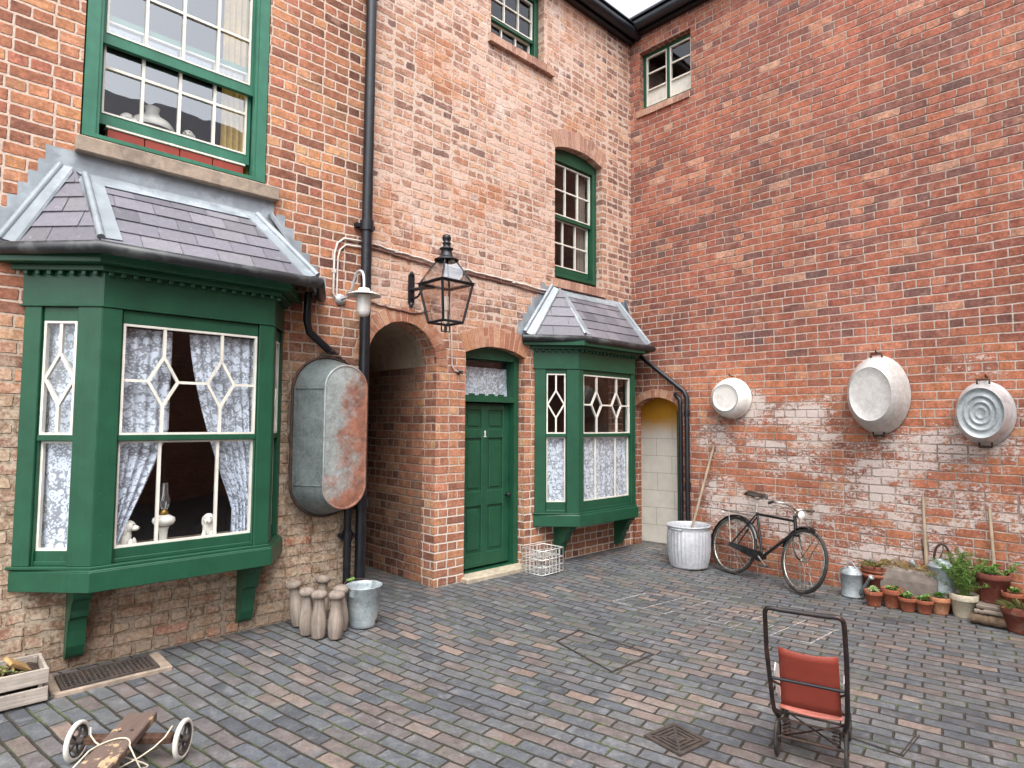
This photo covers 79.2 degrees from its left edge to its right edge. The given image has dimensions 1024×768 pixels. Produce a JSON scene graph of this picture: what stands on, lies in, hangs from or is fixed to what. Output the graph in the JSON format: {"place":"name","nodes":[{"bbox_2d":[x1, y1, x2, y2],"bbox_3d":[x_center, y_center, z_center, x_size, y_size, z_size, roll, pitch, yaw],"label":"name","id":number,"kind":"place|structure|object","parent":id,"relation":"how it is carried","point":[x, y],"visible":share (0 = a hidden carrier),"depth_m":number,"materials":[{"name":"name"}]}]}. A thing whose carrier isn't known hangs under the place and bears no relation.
{"place":"outdoors","nodes":[
{"label":"outdoors","id":0,"kind":"place"},
{"bbox_2d":[133,105,174,131],"bbox_3d":[-3.080,-2.142,5.289,0.350,0.440,0.350,4,-5,-43],"label":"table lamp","id":1,"kind":"object","parent":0,"point":[151,116],"visible":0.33,"depth_m":5.24,"materials":[{"name":"white ceramic"}]},
{"bbox_2d":[0,540,1023,767],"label":"paving","id":2,"kind":"structure","parent":0,"point":[490,673],"depth_m":4.40,"materials":[{"name":"grey brick"}]},
{"bbox_2d":[0,653,48,711],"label":"planting crate","id":3,"kind":"object","parent":2,"relation":"on","point":[12,678],"visible":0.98,"depth_m":3.91,"materials":[{"name":"brown wood"}]},
{"bbox_2d":[3,657,30,670],"bbox_3d":[-3.219,1.828,4.033,0.090,0.129,0.156,-1,-4,16],"label":"wood offcut","id":4,"kind":"object","parent":3,"relation":"in","point":[16,664],"visible":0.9,"depth_m":4.00,"materials":[{"name":"beige wood"}]},
{"bbox_2d":[46,652,172,697],"bbox_3d":[-2.859,2.063,4.398,0.715,0.072,0.400,4,-5,-43],"label":"cellar grate","id":5,"kind":"object","parent":2,"relation":"on","point":[75,682],"visible":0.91,"depth_m":4.33,"materials":[{"name":"metal"}]},
{"bbox_2d":[63,712,192,767],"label":"go cart","id":6,"kind":"object","parent":2,"relation":"on","point":[120,741],"visible":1,"depth_m":3.36,"materials":[{"name":"paint"}]},
{"bbox_2d":[285,580,301,626],"bbox_3d":[-1.894,1.921,5.434,0.139,0.391,0.139,-6,-7,-41],"label":"wooden skittle","id":7,"kind":"object","parent":2,"relation":"on","point":[293,587],"visible":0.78,"depth_m":5.39,"materials":[{"name":"brown wood"}]},
{"bbox_2d":[299,587,314,635],"bbox_3d":[-1.737,1.924,5.249,0.136,0.391,0.136,-5,-6,38],"label":"wooden skittle","id":8,"kind":"object","parent":2,"relation":"on","point":[306,610],"visible":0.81,"depth_m":5.20,"materials":[{"name":"brown wood"}]},
{"bbox_2d":[310,589,327,639],"bbox_3d":[-1.620,1.927,5.191,0.138,0.391,0.138,1,-7,-15],"label":"wooden skittle","id":9,"kind":"object","parent":2,"relation":"on","point":[318,625],"visible":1,"depth_m":5.15,"materials":[{"name":"brown wood"}]},
{"bbox_2d":[315,575,330,616],"bbox_3d":[-1.733,1.938,5.635,0.138,0.391,0.137,4,-7,-13],"label":"wooden skittle","id":10,"kind":"object","parent":2,"relation":"on","point":[322,581],"visible":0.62,"depth_m":5.61,"materials":[{"name":"brown wood"}]},
{"bbox_2d":[0,0,655,673],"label":"brick house","id":11,"kind":"structure","parent":2,"relation":"on","point":[484,134],"depth_m":6.16,"materials":[{"name":"brick"}]},
{"bbox_2d":[41,325,74,547],"bbox_3d":[-3.149,0.413,4.396,0.413,1.670,0.035,0,-3,-1],"label":"lace curtain","id":12,"kind":"object","parent":11,"relation":"hanging from","point":[65,468],"visible":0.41,"depth_m":4.39,"materials":[{"name":"white fabric"}]},
{"bbox_2d":[117,520,139,544],"bbox_3d":[-2.865,1.133,4.538,0.255,0.267,0.164,1,-4,-9],"label":"china dog","id":13,"kind":"object","parent":11,"relation":"on","point":[126,535],"visible":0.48,"depth_m":4.52},
{"bbox_2d":[120,112,137,120],"bbox_3d":[-3.224,-2.092,5.092,0.280,0.292,0.179,1,-4,-14],"label":"china dog","id":14,"kind":"object","parent":11,"relation":"on","point":[127,115],"visible":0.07,"depth_m":5.08},
{"bbox_2d":[116,328,172,544],"bbox_3d":[-2.778,0.425,4.558,0.450,1.670,0.043,4,-5,-43],"label":"lace curtain","id":15,"kind":"object","parent":11,"relation":"hanging from","point":[135,406],"visible":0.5,"depth_m":4.59,"materials":[{"name":"white fabric"}]},
{"bbox_2d":[0,144,325,659],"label":"bay window","id":16,"kind":"structure","parent":11,"relation":"in","point":[102,247],"depth_m":4.47,"materials":[{"name":"green paint"}]},
{"bbox_2d":[152,491,175,539],"bbox_3d":[-2.657,1.020,4.724,0.160,0.530,0.160,4,-5,-43],"label":"oil lamp","id":17,"kind":"object","parent":11,"relation":"on","point":[166,520],"visible":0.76,"depth_m":4.69,"materials":[{"name":"white ceramic"}]},
{"bbox_2d":[104,125,244,173],"bbox_3d":[-2.822,-1.931,5.243,1.070,0.146,0.095,4,-5,-43],"label":"window sill","id":18,"kind":"structure","parent":11,"relation":"on","point":[153,143],"depth_m":5.17,"materials":[{"name":"red paint"}]},
{"bbox_2d":[74,0,279,202],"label":"window","id":19,"kind":"structure","parent":11,"relation":"in","point":[98,36],"depth_m":5.18,"materials":[{"name":"white paint"}]},
{"bbox_2d":[182,130,195,137],"bbox_3d":[-2.842,-2.068,5.453,0.179,0.292,0.280,1,-4,-14],"label":"china dog","id":20,"kind":"object","parent":11,"relation":"on","point":[189,133],"visible":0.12,"depth_m":5.37},
{"bbox_2d":[201,513,217,535],"bbox_3d":[-2.424,1.161,4.955,0.164,0.267,0.255,2,-4,-19],"label":"china dog","id":21,"kind":"object","parent":11,"relation":"on","point":[207,522],"visible":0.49,"depth_m":4.89},
{"bbox_2d":[190,334,253,531],"bbox_3d":[-2.329,0.454,4.984,0.550,1.670,0.043,4,-5,-43],"label":"lace curtain","id":22,"kind":"object","parent":11,"relation":"hanging from","point":[222,383],"visible":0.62,"depth_m":5.03,"materials":[{"name":"white fabric"}]},
{"bbox_2d":[220,0,249,174],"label":"window curtain","id":23,"kind":"object","parent":11,"relation":"hanging from","point":[236,21],"depth_m":5.62,"materials":[{"name":"fabric"}]},
{"bbox_2d":[331,237,360,298],"bbox_3d":[-1.624,-1.133,6.102,0.318,0.635,0.029,4,-5,-43],"label":"conduit","id":24,"kind":"object","parent":11,"relation":"attached to","point":[333,271],"visible":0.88,"depth_m":6.00,"materials":[{"name":"white metal"}]},
{"bbox_2d":[336,244,360,295],"bbox_3d":[-1.607,-1.103,6.116,0.273,0.569,0.018,4,-5,-43],"label":"conduit","id":25,"kind":"object","parent":11,"relation":"attached to","point":[341,248],"visible":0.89,"depth_m":6.03,"materials":[{"name":"white metal"}]},
{"bbox_2d":[334,270,380,316],"bbox_3d":[-1.471,-0.840,5.825,0.320,0.458,0.620,4,-5,-43],"label":"wall lamp","id":26,"kind":"object","parent":11,"relation":"attached to","point":[364,295],"visible":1,"depth_m":5.69,"materials":[{"name":"white metal"}]},
{"bbox_2d":[371,302,428,313],"bbox_3d":[-1.188,-0.788,6.500,0.755,0.071,0.020,4,-5,-43],"label":"wall cable","id":27,"kind":"object","parent":11,"relation":"attached to","point":[398,309],"depth_m":6.48,"materials":[{"name":"plastic"}]},
{"bbox_2d":[408,234,474,332],"bbox_3d":[-0.802,-0.999,6.331,0.430,0.995,0.848,4,-5,-43],"label":"wall lantern","id":28,"kind":"object","parent":11,"relation":"attached to","point":[446,256],"depth_m":6.17,"materials":[{"name":"black metal"}]},
{"bbox_2d":[450,310,457,371],"bbox_3d":[-0.650,-0.481,6.997,0.120,0.698,0.018,4,-5,-43],"label":"wall cable","id":29,"kind":"object","parent":11,"relation":"attached to","point":[451,345],"depth_m":6.96,"materials":[{"name":"grey plastic"}]},
{"bbox_2d":[372,247,544,293],"bbox_3d":[-0.508,-1.282,7.174,2.641,0.112,0.020,4,-5,-43],"label":"wall cable","id":30,"kind":"object","parent":11,"relation":"attached to","point":[382,250],"depth_m":7.03,"materials":[{"name":"plastic"}]},
{"bbox_2d":[372,243,546,290],"bbox_3d":[-0.507,-1.325,7.177,2.640,0.114,0.029,4,-5,-43],"label":"wall cable","id":31,"kind":"object","parent":11,"relation":"attached to","point":[429,261],"depth_m":7.05,"materials":[{"name":"beige plastic"}]},
{"bbox_2d":[465,366,506,395],"bbox_3d":[-0.355,-0.030,7.604,0.790,0.340,0.023,4,-5,-43],"label":"net curtain","id":32,"kind":"object","parent":11,"relation":"hanging from","point":[477,386],"visible":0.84,"depth_m":7.60,"materials":[{"name":"fabric"}]},
{"bbox_2d":[463,348,518,573],"bbox_3d":[-0.320,0.871,7.498,0.957,2.670,0.170,4,-5,-43],"label":"doorway","id":33,"kind":"structure","parent":11,"relation":"in","point":[491,430],"depth_m":7.57,"materials":[{"name":"green paint"}]},
{"bbox_2d":[488,0,554,77],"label":"window","id":34,"kind":"structure","parent":11,"relation":"in","point":[530,58],"depth_m":8.11,"materials":[{"name":"green paint"}]},
{"bbox_2d":[547,438,563,499],"bbox_3d":[0.565,1.107,7.902,0.371,0.880,0.012,1,-3,-3],"label":"net curtain","id":35,"kind":"object","parent":11,"relation":"hanging from","point":[558,449],"visible":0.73,"depth_m":7.90,"materials":[{"name":"fabric"}]},
{"bbox_2d":[551,149,606,297],"bbox_3d":[0.868,-2.253,8.681,1.127,1.995,0.274,4,-5,-43],"label":"window","id":36,"kind":"structure","parent":11,"relation":"in","point":[565,278],"depth_m":8.83,"materials":[{"name":"green paint"}]},
{"bbox_2d":[575,177,584,271],"bbox_3d":[0.997,-2.269,9.029,0.200,1.520,0.039,4,-5,-43],"label":"window curtain","id":37,"kind":"object","parent":11,"relation":"hanging from","point":[580,244],"depth_m":9.04,"materials":[{"name":"white fabric"}]},
{"bbox_2d":[518,282,655,556],"bbox_3d":[1.126,0.480,8.300,2.450,3.554,0.596,4,-5,-43],"label":"bay window","id":38,"kind":"structure","parent":11,"relation":"in","point":[573,335],"depth_m":7.93,"materials":[{"name":"green paint"}]},
{"bbox_2d":[584,437,625,498],"bbox_3d":[1.226,1.136,8.314,1.045,0.880,0.014,4,-5,-43],"label":"net curtain","id":39,"kind":"object","parent":11,"relation":"hanging from","point":[620,444],"visible":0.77,"depth_m":8.33,"materials":[{"name":"fabric"}]},
{"bbox_3d":[-1.739,-0.293,5.831,0.020,0.039,0.196,4,-5,-43],"label":"wall hook","id":40,"kind":"object","parent":11,"relation":"attached to","visible":0},
{"bbox_2d":[288,354,367,516],"bbox_3d":[-1.639,0.474,5.673,0.698,1.511,0.312,4,-5,-43],"label":"tin bath","id":41,"kind":"object","parent":40,"relation":"hanging from","point":[328,436],"visible":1,"depth_m":5.54,"materials":[{"name":"metal"}]},
{"bbox_2d":[327,590,344,639],"bbox_3d":[-1.476,1.934,5.197,0.137,0.391,0.137,5,-9,-35],"label":"wooden skittle","id":42,"kind":"object","parent":2,"relation":"on","point":[335,627],"visible":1,"depth_m":5.15,"materials":[{"name":"brown wood"}]},
{"bbox_2d":[333,584,348,631],"bbox_3d":[-1.480,1.936,5.355,0.136,0.391,0.136,0,1,22],"label":"wooden skittle","id":43,"kind":"object","parent":2,"relation":"on","point":[344,588],"visible":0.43,"depth_m":5.33,"materials":[{"name":"brown wood"}]},
{"bbox_2d":[344,577,381,628],"bbox_3d":[-1.335,1.951,5.525,0.348,0.385,0.331,-1,-4,26],"label":"galvanised bucket","id":44,"kind":"object","parent":2,"relation":"on","point":[363,597],"visible":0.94,"depth_m":5.41,"materials":[{"name":"metal"}]},
{"bbox_2d":[522,543,563,576],"bbox_3d":[0.371,2.116,7.473,0.331,0.292,0.390,-3,-5,44],"label":"wire crate","id":45,"kind":"object","parent":2,"relation":"on","point":[545,553],"visible":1,"depth_m":7.42,"materials":[{"name":"white metal"}]},
{"bbox_2d":[555,630,654,672],"bbox_3d":[0.683,2.200,5.112,0.552,0.022,0.800,4,-5,-43],"label":"recessed cover","id":46,"kind":"object","parent":2,"relation":"on","point":[633,662],"visible":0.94,"depth_m":5.03,"materials":[{"name":"metal"}]},
{"bbox_2d":[644,722,709,756],"bbox_3d":[0.975,2.103,3.667,0.271,0.015,0.271,3,-4,-35],"label":"drain cover","id":47,"kind":"object","parent":2,"relation":"on","point":[676,739],"visible":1,"depth_m":3.65,"materials":[{"name":"metal"}]},
{"bbox_2d":[666,521,710,569],"bbox_3d":[2.295,2.091,8.036,0.568,0.536,0.568,0,-3,3],"label":"dolly tub","id":48,"kind":"object","parent":2,"relation":"on","point":[688,547],"visible":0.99,"depth_m":7.82,"materials":[{"name":"metal"}]},
{"bbox_2d":[691,445,714,527],"bbox_3d":[2.484,1.544,8.208,0.476,1.460,0.032,1,-4,-12],"label":"wooden pole","id":49,"kind":"object","parent":48,"relation":"in","point":[702,488],"visible":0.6,"depth_m":8.22,"materials":[{"name":"brown wood"}]},
{"bbox_2d":[620,593,831,643],"bbox_3d":[2.130,2.251,6.029,2.284,0.007,0.757,-2,-4,35],"label":"chalk hopscotch","id":50,"kind":"object","parent":2,"relation":"on","point":[729,621],"visible":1,"depth_m":5.84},
{"bbox_2d":[711,491,828,593],"bbox_3d":[3.076,1.838,7.383,0.584,1.050,1.761,17,-10,-26],"label":"bicycle","id":51,"kind":"object","parent":2,"relation":"on","point":[761,555],"visible":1,"depth_m":7.33,"materials":[{"name":"paint"}]},
{"bbox_2d":[762,605,851,767],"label":"pushchair","id":52,"kind":"object","parent":2,"relation":"on","point":[807,686],"visible":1,"depth_m":3.38,"materials":[{"name":"red fabric"}]},
{"bbox_2d":[629,0,1023,609],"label":"brick house","id":53,"kind":"structure","parent":2,"relation":"on","point":[827,197],"depth_m":7.36,"materials":[{"name":"red brick"}]},
{"bbox_2d":[636,33,690,118],"bbox_3d":[2.294,-4.582,9.235,0.214,1.020,0.916,4,-5,-43],"label":"window","id":54,"kind":"structure","parent":53,"relation":"in","point":[677,89],"depth_m":9.24,"materials":[{"name":"green paint"}]},
{"bbox_2d":[677,411,678,520],"bbox_3d":[2.418,1.397,8.855,0.030,2.020,0.100,4,-5,-43],"label":"passage door","id":55,"kind":"structure","parent":53,"relation":"in","point":[677,411],"depth_m":8.89,"materials":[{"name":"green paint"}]},
{"bbox_2d":[921,538,942,568],"bbox_3d":[4.348,1.875,6.417,0.108,0.509,0.202,4,-5,-43],"label":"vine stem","id":56,"kind":"object","parent":53,"relation":"attached to","point":[923,551],"visible":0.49,"depth_m":6.50,"materials":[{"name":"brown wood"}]},
{"bbox_2d":[988,508,995,572],"bbox_3d":[4.710,1.666,6.062,0.105,0.892,0.152,4,-5,-43],"label":"garden fork","id":57,"kind":"object","parent":53,"relation":"attached to","point":[991,535],"visible":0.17,"depth_m":6.08,"materials":[{"name":"brown wood"}]},
{"bbox_3d":[2.873,-0.116,8.141,0.101,0.033,0.016,4,-5,-43],"label":"wall hook","id":58,"kind":"object","parent":53,"relation":"attached to","visible":0},
{"bbox_2d":[711,378,751,418],"bbox_3d":[2.825,0.185,8.078,0.208,0.544,0.544,4,-5,-43],"label":"enamel basin","id":59,"kind":"object","parent":58,"relation":"hanging from","point":[731,398],"visible":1,"depth_m":7.98,"materials":[{"name":"white metal"}]},
{"bbox_3d":[4.067,-0.360,6.901,0.101,0.033,0.016,4,-5,-43],"label":"wall hook","id":60,"kind":"object","parent":53,"relation":"attached to","visible":0},
{"bbox_2d":[847,352,910,436],"bbox_3d":[3.974,0.113,6.786,0.332,0.930,0.622,4,-5,-43],"label":"oval bath","id":61,"kind":"object","parent":60,"relation":"hanging from","point":[878,394],"visible":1,"depth_m":6.66,"materials":[{"name":"metal"}]},
{"bbox_3d":[4.733,-0.079,6.179,0.101,0.033,0.016,4,-5,-43],"label":"wall hook","id":62,"kind":"object","parent":53,"relation":"attached to","visible":0},
{"bbox_2d":[955,378,1016,447],"bbox_3d":[4.650,0.287,6.114,0.260,0.689,0.496,4,-5,-43],"label":"round tub","id":63,"kind":"object","parent":62,"relation":"hanging from","point":[986,413],"visible":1,"depth_m":6.04,"materials":[{"name":"metal"}]},
{"bbox_2d":[838,562,873,598],"bbox_3d":[3.723,2.123,6.708,0.215,0.372,0.432,2,-4,-22],"label":"watering can","id":64,"kind":"object","parent":2,"relation":"on","point":[851,583],"visible":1,"depth_m":6.67,"materials":[{"name":"metal"}]},
{"bbox_2d":[864,585,882,606],"bbox_3d":[3.746,2.189,6.414,0.176,0.204,0.176,2,-4,-23],"label":"flower pot","id":65,"kind":"object","parent":2,"relation":"on","point":[873,595],"visible":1,"depth_m":6.36,"materials":[{"name":"ceramic"}]},
{"bbox_2d":[858,558,890,588],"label":"nested pots","id":66,"kind":"object","parent":2,"relation":"on","point":[869,567],"visible":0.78,"depth_m":6.60,"materials":[{"name":"ceramic"}]},
{"bbox_2d":[829,731,919,756],"bbox_3d":[2.191,2.127,3.763,0.345,0.022,0.415,4,-5,-43],"label":"recessed cover","id":67,"kind":"object","parent":2,"relation":"on","point":[890,751],"visible":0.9,"depth_m":3.61,"materials":[{"name":"metal"}]},
{"bbox_2d":[881,585,903,608],"bbox_3d":[3.908,2.177,6.361,0.204,0.223,0.204,0,-4,7],"label":"flower pot","id":68,"kind":"object","parent":2,"relation":"on","point":[891,594],"visible":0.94,"depth_m":6.30,"materials":[{"name":"ceramic"}]},
{"bbox_2d":[876,559,937,607],"bbox_3d":[4.167,2.067,6.460,0.374,0.475,0.670,4,-5,-43],"label":"stone trough","id":69,"kind":"object","parent":2,"relation":"on","point":[910,578],"visible":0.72,"depth_m":6.38,"materials":[{"name":"stone"}]},
{"bbox_2d":[897,589,917,612],"bbox_3d":[3.978,2.181,6.228,0.170,0.201,0.170,1,-4,-16],"label":"flower pot","id":70,"kind":"object","parent":2,"relation":"on","point":[907,601],"visible":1,"depth_m":6.18,"materials":[{"name":"ceramic"}]},
{"bbox_2d":[914,593,933,614],"bbox_3d":[4.097,2.183,6.159,0.171,0.189,0.164,-1,-4,26],"label":"flower pot","id":71,"kind":"object","parent":2,"relation":"on","point":[924,605],"visible":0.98,"depth_m":6.11,"materials":[{"name":"ceramic"}]},
{"bbox_2d":[921,497,927,567],"bbox_3d":[4.313,1.729,6.481,0.101,1.071,0.180,4,-5,-43],"label":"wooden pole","id":72,"kind":"object","parent":2,"relation":"on","point":[924,532],"visible":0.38,"depth_m":6.48,"materials":[{"name":"brown wood"}]},
{"bbox_2d":[928,591,950,614],"bbox_3d":[4.260,2.175,6.164,0.196,0.209,0.196,-1,-4,26],"label":"flower pot","id":73,"kind":"object","parent":2,"relation":"on","point":[941,606],"visible":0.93,"depth_m":6.10,"materials":[{"name":"ceramic"}]},
{"bbox_2d":[938,594,951,611],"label":"stone slab","id":74,"kind":"structure","parent":2,"relation":"on","point":[947,597],"depth_m":6.16,"materials":[{"name":"grey stone"}]},
{"bbox_2d":[909,543,958,594],"bbox_3d":[4.313,1.862,6.306,0.466,0.491,0.235,-2,-4,36],"label":"watering can","id":75,"kind":"object","parent":74,"relation":"on","point":[932,568],"visible":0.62,"depth_m":6.19,"materials":[{"name":"metal"}]},
{"bbox_2d":[925,547,991,618],"bbox_3d":[4.419,1.946,6.049,0.609,0.654,0.563,2,-4,-19],"label":"flower pot","id":76,"kind":"object","parent":2,"relation":"on","point":[964,601],"visible":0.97,"depth_m":6.03,"materials":[{"name":"plant"}]},
{"bbox_2d":[970,612,1006,627],"bbox_3d":[4.456,2.209,5.782,0.273,0.105,0.128,-3,-5,42],"label":"split log","id":77,"kind":"object","parent":2,"relation":"on","point":[994,621],"visible":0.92,"depth_m":5.75,"materials":[{"name":"brown wood"}]},
{"bbox_2d":[974,608,1003,617],"bbox_3d":[4.464,2.140,5.788,0.228,0.057,0.062,-3,-5,43],"label":"split log","id":78,"kind":"object","parent":77,"relation":"on","point":[989,612],"visible":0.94,"depth_m":5.78,"materials":[{"name":"brown wood"}]},
{"bbox_2d":[976,600,1001,616],"bbox_3d":[4.654,2.175,5.873,0.390,0.177,0.345,4,-5,-43],"label":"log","id":79,"kind":"object","parent":78,"relation":"on","point":[980,604],"visible":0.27,"depth_m":5.82,"materials":[{"name":"brown wood"}]},
{"bbox_2d":[974,562,1022,604],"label":"flower pot","id":80,"kind":"object","parent":79,"relation":"on","point":[998,581],"visible":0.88,"depth_m":5.88,"materials":[{"name":"ceramic"}]},
{"bbox_2d":[1001,587,1023,606],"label":"flower pot","id":81,"kind":"object","parent":79,"relation":"on","point":[1012,593],"visible":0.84,"depth_m":5.73,"materials":[{"name":"ceramic"}]},
{"bbox_2d":[994,597,1023,634],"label":"flower pot","id":82,"kind":"object","parent":2,"relation":"on","point":[1013,615],"visible":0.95,"depth_m":5.59,"materials":[{"name":"ceramic"}]},
{"bbox_2d":[606,0,660,17],"label":"sky","id":83,"kind":"structure","parent":0,"point":[629,8],"materials":[{"name":"white"}]}
]}

